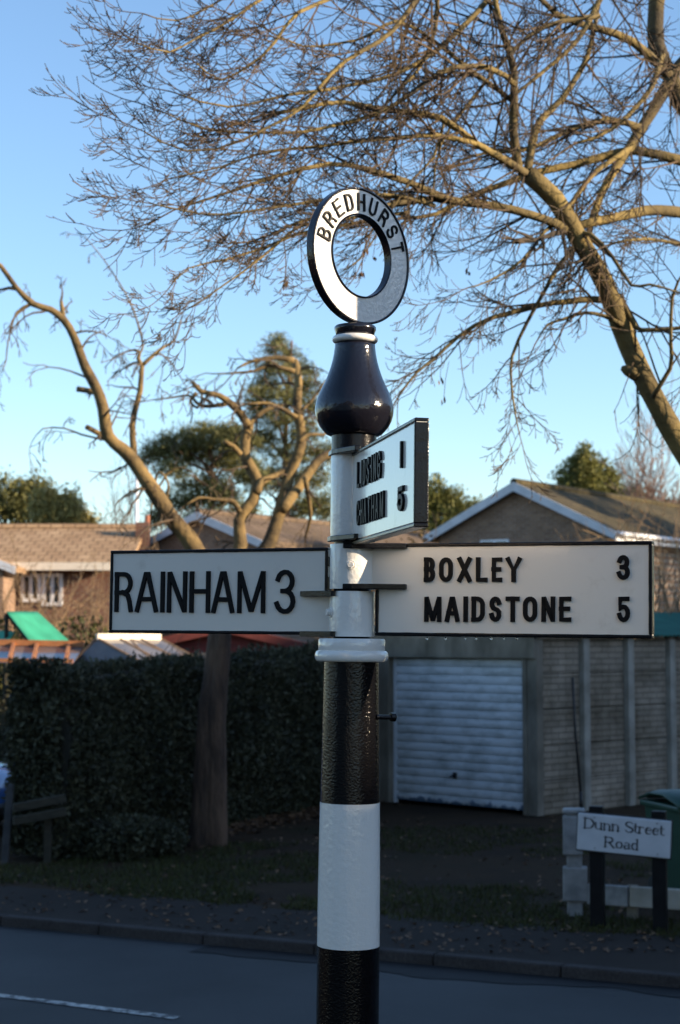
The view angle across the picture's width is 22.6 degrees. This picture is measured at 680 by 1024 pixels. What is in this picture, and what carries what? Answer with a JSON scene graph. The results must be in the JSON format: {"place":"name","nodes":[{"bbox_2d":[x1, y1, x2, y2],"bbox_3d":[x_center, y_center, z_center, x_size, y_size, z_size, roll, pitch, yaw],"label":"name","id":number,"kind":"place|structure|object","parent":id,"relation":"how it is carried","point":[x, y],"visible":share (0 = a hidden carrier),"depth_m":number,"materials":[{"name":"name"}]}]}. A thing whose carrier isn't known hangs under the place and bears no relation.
{"place":"outdoors","nodes":[
{"label":"outdoors","id":0,"kind":"place"},
{"bbox_2d":[161,633,305,657],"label":"garden shed","id":1,"kind":"structure","parent":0,"point":[189,641],"depth_m":23.91,"materials":[{"name":"red wood"}]},
{"bbox_2d":[151,508,432,643],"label":"brick house","id":2,"kind":"structure","parent":0,"point":[215,524],"depth_m":45.72,"materials":[{"name":"brown tile"}]},
{"bbox_2d":[0,926,679,1023],"bbox_3d":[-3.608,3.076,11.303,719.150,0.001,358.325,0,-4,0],"label":"road","id":3,"kind":"structure","parent":0,"point":[184,983],"depth_m":10.75,"materials":[{"name":"grey asphalt"}]},
{"bbox_2d":[0,994,179,1018],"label":"road marking","id":4,"kind":"object","parent":3,"relation":"on","point":[90,1006],"visible":1,"depth_m":10.32,"materials":[{"name":"paint"}]},
{"bbox_2d":[0,913,679,987],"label":"kerb","id":5,"kind":"structure","parent":3,"relation":"on","point":[580,971],"depth_m":11.81,"materials":[{"name":"concrete"}]},
{"bbox_2d":[190,945,679,997],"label":"road gutter","id":6,"kind":"object","parent":3,"relation":"on","point":[425,971],"visible":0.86,"depth_m":11.31,"materials":[{"name":"concrete"}]},
{"bbox_2d":[0,800,679,935],"bbox_3d":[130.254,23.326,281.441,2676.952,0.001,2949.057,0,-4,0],"label":"ground","id":7,"kind":"structure","parent":0,"point":[415,869],"depth_m":16.54,"materials":[{"name":"green plant"}]},
{"bbox_2d":[0,761,13,820],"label":"parked car","id":8,"kind":"object","parent":7,"relation":"on","point":[3,774],"visible":0.06,"depth_m":18.73,"materials":[{"name":"blue paint"}]},
{"bbox_2d":[1,783,13,863],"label":"wooden post","id":9,"kind":"object","parent":7,"relation":"on","point":[7,822],"visible":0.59,"depth_m":16.49,"materials":[{"name":"wood"}]},
{"bbox_2d":[0,674,14,762],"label":"dark hedge","id":10,"kind":"object","parent":7,"relation":"on","point":[2,731],"visible":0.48,"depth_m":22.38,"materials":[{"name":"green plant"}]},
{"bbox_2d":[0,616,24,762],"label":"evergreen shrub","id":11,"kind":"object","parent":7,"relation":"on","point":[16,635],"visible":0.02,"depth_m":28.26,"materials":[{"name":"green plant"}]},
{"bbox_2d":[0,464,56,523],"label":"evergreen tree","id":12,"kind":"object","parent":7,"relation":"on","point":[13,506],"visible":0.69,"depth_m":61.57,"materials":[{"name":"green plant"}]},
{"bbox_2d":[0,611,68,757],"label":"climbing frame","id":13,"kind":"object","parent":7,"relation":"on","point":[34,625],"visible":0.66,"depth_m":24.73,"materials":[{"name":"green fabric"}]},
{"bbox_2d":[12,794,66,862],"bbox_3d":[-2.919,3.073,16.458,0.518,0.680,0.173,2,-5,-21],"label":"bench","id":14,"kind":"object","parent":7,"relation":"on","point":[47,816],"visible":0.94,"depth_m":16.43,"materials":[{"name":"wood"}]},
{"bbox_2d":[0,639,83,662],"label":"glazed frame","id":15,"kind":"object","parent":7,"relation":"on","point":[29,649],"visible":0.57,"depth_m":22.88,"materials":[{"name":"orange wood"}]},
{"bbox_2d":[0,527,104,700],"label":"bare shrub","id":16,"kind":"object","parent":7,"relation":"on","point":[30,608],"visible":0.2,"depth_m":29.02,"materials":[{"name":"brown plant"}]},
{"bbox_2d":[0,557,122,645],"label":"bare shrub","id":17,"kind":"object","parent":7,"relation":"on","point":[92,609],"visible":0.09,"depth_m":29.65,"materials":[{"name":"brown plant"}]},
{"bbox_2d":[21,481,104,523],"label":"evergreen tree","id":18,"kind":"object","parent":7,"relation":"on","point":[52,506],"visible":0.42,"depth_m":57.34,"materials":[{"name":"green plant"}]},
{"bbox_2d":[0,515,151,684],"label":"bungalow","id":19,"kind":"object","parent":7,"relation":"on","point":[66,547],"visible":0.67,"depth_m":43.30,"materials":[{"name":"brown brick"}]},
{"bbox_2d":[20,573,40,601],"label":"window","id":20,"kind":"structure","parent":19,"relation":"in","point":[27,581],"depth_m":43.22,"materials":[{"name":"white glass"}]},
{"bbox_2d":[42,573,62,605],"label":"window","id":21,"kind":"structure","parent":19,"relation":"in","point":[52,581],"depth_m":43.22,"materials":[{"name":"white glass"}]},
{"bbox_2d":[3,548,150,641],"bbox_3d":[-4.197,2.602,30.946,4.670,3.875,3.576,2,-5,-28],"label":"bare shrub","id":22,"kind":"object","parent":7,"relation":"on","point":[99,607],"visible":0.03,"depth_m":30.83,"materials":[{"name":"brown plant"}]},
{"bbox_2d":[0,611,158,760],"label":"evergreen shrub","id":23,"kind":"object","parent":7,"relation":"on","point":[75,626],"visible":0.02,"depth_m":27.34,"materials":[{"name":"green plant"}]},
{"bbox_2d":[68,810,189,861],"bbox_3d":[-2.091,3.248,16.902,1.272,0.602,0.829,2,-5,-19],"label":"bush","id":24,"kind":"object","parent":7,"relation":"on","point":[140,836],"visible":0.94,"depth_m":16.72,"materials":[{"name":"green plant"}]},
{"bbox_2d":[69,634,192,664],"bbox_3d":[-2.756,2.605,23.001,1.757,1.917,1.295,-2,-5,28],"label":"greenhouse","id":25,"kind":"object","parent":7,"relation":"on","point":[106,646],"visible":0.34,"depth_m":22.91,"materials":[{"name":"white"}]},
{"bbox_2d":[135,477,137,523],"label":"flagpole","id":26,"kind":"object","parent":7,"relation":"on","point":[136,502],"visible":0.03,"depth_m":50.12,"materials":[{"name":"white metal"}]},
{"bbox_2d":[91,440,184,523],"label":"birch tree","id":27,"kind":"object","parent":7,"relation":"on","point":[127,499],"visible":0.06,"depth_m":70.43,"materials":[{"name":"brown plant"}]},
{"bbox_2d":[0,232,330,847],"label":"pollarded tree","id":28,"kind":"object","parent":7,"relation":"on","point":[208,825],"visible":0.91,"depth_m":17.95,"materials":[{"name":"brown plant"}]},
{"bbox_2d":[1,634,331,859],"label":"hedge","id":29,"kind":"object","parent":7,"relation":"on","point":[97,739],"visible":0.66,"depth_m":18.03,"materials":[{"name":"green plant"}]},
{"bbox_2d":[136,416,282,531],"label":"pine tree","id":30,"kind":"object","parent":7,"relation":"on","point":[199,447],"visible":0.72,"depth_m":51.84,"materials":[{"name":"green plant"}]},
{"bbox_2d":[236,331,330,520],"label":"pine tree","id":31,"kind":"object","parent":7,"relation":"on","point":[262,390],"visible":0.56,"depth_m":55.19,"materials":[{"name":"green plant"}]},
{"bbox_2d":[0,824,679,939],"bbox_3d":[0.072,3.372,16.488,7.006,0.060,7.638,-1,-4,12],"label":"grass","id":32,"kind":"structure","parent":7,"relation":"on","point":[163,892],"depth_m":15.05,"materials":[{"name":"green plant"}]},
{"bbox_2d":[0,800,679,952],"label":"leaf litter","id":33,"kind":"object","parent":7,"relation":"on","point":[290,815],"visible":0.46,"depth_m":14.34,"materials":[{"name":"brown plant"}]},
{"bbox_2d":[28,0,679,502],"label":"bare tree","id":34,"kind":"object","parent":7,"relation":"on","point":[574,228],"visible":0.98,"depth_m":8.83,"materials":[{"name":"brown plant"}]},
{"bbox_2d":[277,513,477,639],"bbox_3d":[1.036,2.402,33.979,4.852,4.730,3.996,2,-5,-22],"label":"bare shrub","id":35,"kind":"object","parent":7,"relation":"on","point":[376,542],"depth_m":33.72,"materials":[{"name":"brown plant"}]},
{"bbox_2d":[313,528,510,641],"bbox_3d":[1.565,2.873,36.990,4.447,5.183,1.424,1,-4,-8],"label":"beech hedge","id":36,"kind":"object","parent":7,"relation":"on","point":[424,540],"depth_m":37.06,"materials":[{"name":"brown plant"}]},
{"bbox_2d":[420,472,482,530],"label":"evergreen tree","id":37,"kind":"object","parent":7,"relation":"on","point":[445,502],"visible":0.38,"depth_m":58.14,"materials":[{"name":"green plant"}]},
{"bbox_2d":[370,612,679,816],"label":"garage","id":38,"kind":"structure","parent":7,"relation":"on","point":[484,722],"depth_m":21.88,"materials":[{"name":"concrete"}]},
{"bbox_2d":[396,657,522,810],"bbox_3d":[1.509,2.817,21.847,0.115,1.878,2.180,4,-6,-44],"label":"garage door","id":39,"kind":"structure","parent":38,"relation":"in","point":[459,720],"depth_m":21.82,"materials":[{"name":"white metal"}]},
{"bbox_2d":[563,807,586,915],"bbox_3d":[1.851,2.807,13.405,0.190,0.933,0.168,-1,-4,8],"label":"concrete fence post","id":40,"kind":"object","parent":7,"relation":"on","point":[574,883],"visible":0.77,"depth_m":13.33,"materials":[{"name":"grey concrete"}]},
{"bbox_2d":[571,678,582,807],"bbox_3d":[2.964,2.913,21.263,0.131,1.682,0.047,-1,-4,17],"label":"iron pipe","id":41,"kind":"object","parent":7,"relation":"on","point":[577,756],"visible":0.87,"depth_m":21.25,"materials":[{"name":"black metal"}]},
{"bbox_2d":[500,488,679,638],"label":"bare shrub","id":42,"kind":"object","parent":7,"relation":"on","point":[670,588],"visible":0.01,"depth_m":32.49,"materials":[{"name":"brown plant"}]},
{"bbox_2d":[546,440,639,496],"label":"evergreen tree","id":43,"kind":"object","parent":7,"relation":"on","point":[583,471],"visible":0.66,"depth_m":61.84,"materials":[{"name":"green plant"}]},
{"bbox_2d":[553,491,679,738],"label":"bare shrub","id":44,"kind":"object","parent":7,"relation":"on","point":[663,595],"visible":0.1,"depth_m":27.12,"materials":[{"name":"brown plant"}]},
{"bbox_2d":[576,805,672,931],"bbox_3d":[2.138,2.765,12.743,0.735,1.097,0.114,-2,-5,21],"label":"street name sign","id":45,"kind":"object","parent":7,"relation":"on","point":[600,834],"visible":0.98,"depth_m":12.72,"materials":[{"name":"white metal"}]},
{"bbox_2d":[587,883,679,918],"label":"gravel board","id":46,"kind":"object","parent":7,"relation":"on","point":[633,899],"visible":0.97,"depth_m":13.16,"materials":[{"name":"white concrete"}]},
{"bbox_2d":[595,371,679,503],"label":"birch tree","id":47,"kind":"object","parent":7,"relation":"on","point":[650,489],"visible":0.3,"depth_m":60.02,"materials":[{"name":"brown plant"}]},
{"bbox_2d":[621,478,679,503],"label":"bare shrub","id":48,"kind":"object","parent":7,"relation":"on","point":[656,495],"depth_m":66.03,"materials":[{"name":"brown plant"}]},
{"bbox_2d":[638,789,679,888],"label":"wheelie bin","id":49,"kind":"object","parent":7,"relation":"on","point":[668,800],"visible":0.46,"depth_m":13.74,"materials":[{"name":"green plastic"}]},
{"bbox_2d":[0,886,679,972],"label":"pavement","id":50,"kind":"structure","parent":0,"point":[659,958],"depth_m":12.72,"materials":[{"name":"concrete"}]},
{"bbox_2d":[0,0,679,535],"label":"sky","id":51,"kind":"structure","parent":0,"point":[40,146],"materials":[{"name":"blue"}]},
{"bbox_2d":[109,187,653,1023],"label":"fingerpost","id":52,"kind":"object","parent":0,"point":[599,589],"visible":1,"depth_m":4.02,"materials":[{"name":"white metal"}]},
{"bbox_2d":[423,478,679,638],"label":"brick house","id":53,"kind":"structure","parent":0,"point":[509,513],"depth_m":42.65,"materials":[{"name":"tile"}]},
{"bbox_2d":[480,539,508,541],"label":"window","id":54,"kind":"structure","parent":53,"relation":"in","point":[496,540],"depth_m":42.59,"materials":[{"name":"white glass"}]}
]}

